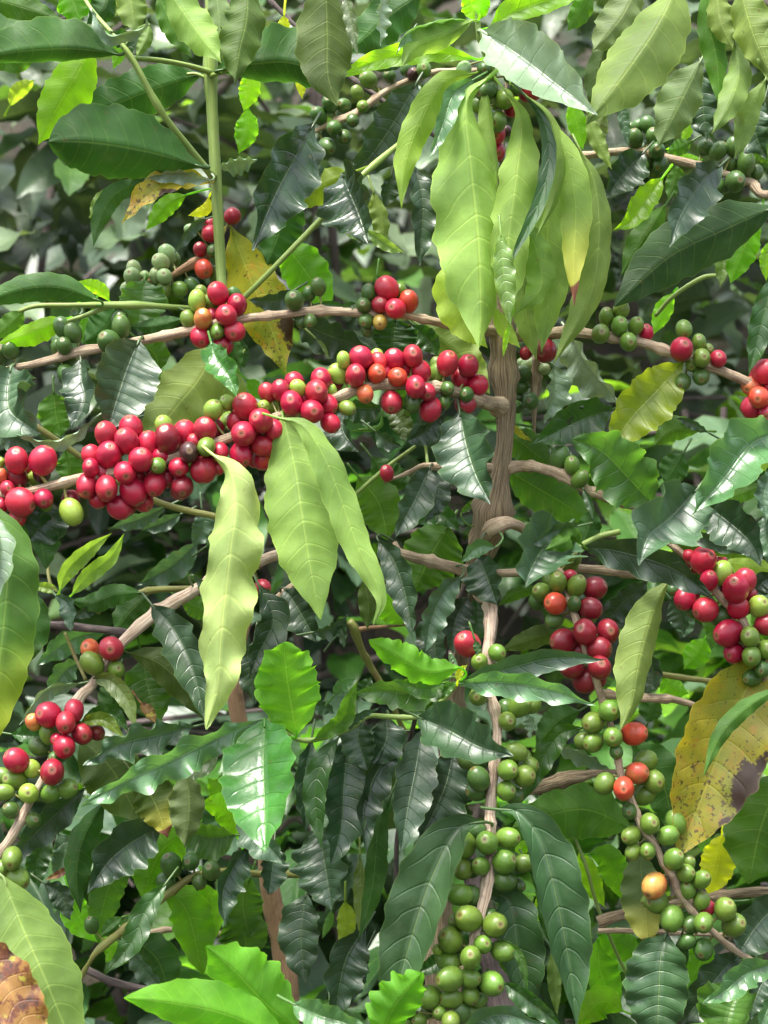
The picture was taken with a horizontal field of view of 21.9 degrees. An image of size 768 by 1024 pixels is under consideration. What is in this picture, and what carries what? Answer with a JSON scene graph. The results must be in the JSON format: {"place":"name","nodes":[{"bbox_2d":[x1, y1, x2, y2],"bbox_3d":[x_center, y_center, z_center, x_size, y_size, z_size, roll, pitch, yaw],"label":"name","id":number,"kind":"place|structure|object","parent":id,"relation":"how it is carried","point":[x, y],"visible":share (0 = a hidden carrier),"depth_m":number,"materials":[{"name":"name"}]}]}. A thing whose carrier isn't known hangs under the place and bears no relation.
{"place":"outdoors","nodes":[
{"label":"outdoors","id":0,"kind":"place"},
{"bbox_2d":[0,0,767,1023],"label":"ground","id":1,"kind":"structure","parent":0,"point":[604,350],"depth_m":4.71,"materials":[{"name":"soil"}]},
{"bbox_2d":[0,506,84,1023],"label":"coffee tree","id":2,"kind":"object","parent":1,"relation":"on","point":[40,977],"visible":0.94,"depth_m":1.46,"materials":[{"name":"green plant"}]},
{"bbox_2d":[0,0,275,991],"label":"coffee shrub","id":3,"kind":"object","parent":1,"relation":"on","point":[36,178],"visible":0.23,"depth_m":2.63,"materials":[{"name":"green plant"}]},
{"bbox_2d":[0,491,347,1023],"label":"coffee tree","id":4,"kind":"object","parent":1,"relation":"on","point":[144,846],"visible":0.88,"depth_m":1.61,"materials":[{"name":"green plant"}]},
{"bbox_2d":[0,403,353,971],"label":"coffee shrub","id":5,"kind":"object","parent":1,"relation":"on","point":[138,552],"visible":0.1,"depth_m":2.72,"materials":[{"name":"green plant"}]},
{"bbox_2d":[0,694,379,1023],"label":"coffee shrub","id":6,"kind":"object","parent":1,"relation":"on","point":[98,1002],"visible":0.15,"depth_m":2.25,"materials":[{"name":"green plant"}]},
{"bbox_2d":[79,621,513,1010],"bbox_3d":[-0.079,0.833,1.543,0.323,1.495,0.211,0,0,-12],"label":"coffee tree","id":7,"kind":"object","parent":1,"relation":"on","point":[257,780],"visible":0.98,"depth_m":1.52,"materials":[{"name":"green plant"}]},
{"bbox_2d":[124,941,541,1023],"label":"coffee tree","id":8,"kind":"object","parent":1,"relation":"on","point":[249,985],"visible":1,"depth_m":1.41,"materials":[{"name":"green plant"}]},
{"bbox_2d":[48,359,641,1000],"bbox_3d":[-0.107,0.689,2.718,0.895,1.789,1.001,0,0,39],"label":"coffee shrub","id":9,"kind":"object","parent":1,"relation":"on","point":[348,581],"visible":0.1,"depth_m":2.63,"materials":[{"name":"green plant"}]},
{"bbox_2d":[25,0,733,970],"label":"coffee shrub","id":10,"kind":"object","parent":1,"relation":"on","point":[281,118],"visible":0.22,"depth_m":2.81,"materials":[{"name":"green plant"}]},
{"bbox_2d":[0,0,762,1023],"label":"coffee tree","id":11,"kind":"object","parent":1,"relation":"on","point":[524,246],"visible":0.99,"depth_m":1.55,"materials":[{"name":"green plant"}]},
{"bbox_2d":[0,0,435,519],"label":"coffee shoot","id":12,"kind":"object","parent":11,"relation":"attached to","point":[110,128],"visible":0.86,"depth_m":1.59,"materials":[{"name":"green plant"}]},
{"bbox_2d":[0,0,767,1005],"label":"hedge foliage","id":13,"kind":"object","parent":1,"relation":"on","point":[552,26],"visible":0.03,"depth_m":3.99,"materials":[{"name":"green plant"}]},
{"bbox_2d":[52,703,740,1023],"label":"coffee shrub","id":14,"kind":"object","parent":1,"relation":"on","point":[124,1011],"visible":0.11,"depth_m":2.25,"materials":[{"name":"green plant"}]},
{"bbox_2d":[378,584,605,1023],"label":"coffee tree","id":15,"kind":"object","parent":1,"relation":"on","point":[437,858],"visible":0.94,"depth_m":1.52,"materials":[{"name":"green plant"}]},
{"bbox_2d":[263,380,767,892],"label":"coffee shrub","id":16,"kind":"object","parent":1,"relation":"on","point":[669,648],"visible":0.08,"depth_m":2.58,"materials":[{"name":"green plant"}]},
{"bbox_2d":[266,0,767,306],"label":"coffee tree","id":17,"kind":"object","parent":1,"relation":"on","point":[635,57],"visible":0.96,"depth_m":1.60,"materials":[{"name":"green plant"}]},
{"bbox_2d":[360,681,767,1023],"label":"coffee shrub","id":18,"kind":"object","parent":1,"relation":"on","point":[675,721],"visible":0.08,"depth_m":2.28,"materials":[{"name":"green plant"}]},
{"bbox_2d":[473,0,767,957],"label":"coffee shrub","id":19,"kind":"object","parent":1,"relation":"on","point":[721,316],"visible":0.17,"depth_m":2.73,"materials":[{"name":"green plant"}]},
{"bbox_2d":[513,552,767,1023],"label":"coffee tree","id":20,"kind":"object","parent":1,"relation":"on","point":[662,971],"visible":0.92,"depth_m":1.58,"materials":[{"name":"green plant"}]},
{"bbox_2d":[631,274,767,901],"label":"coffee tree","id":21,"kind":"object","parent":1,"relation":"on","point":[721,755],"visible":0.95,"depth_m":1.58,"materials":[{"name":"green plant"}]}
]}

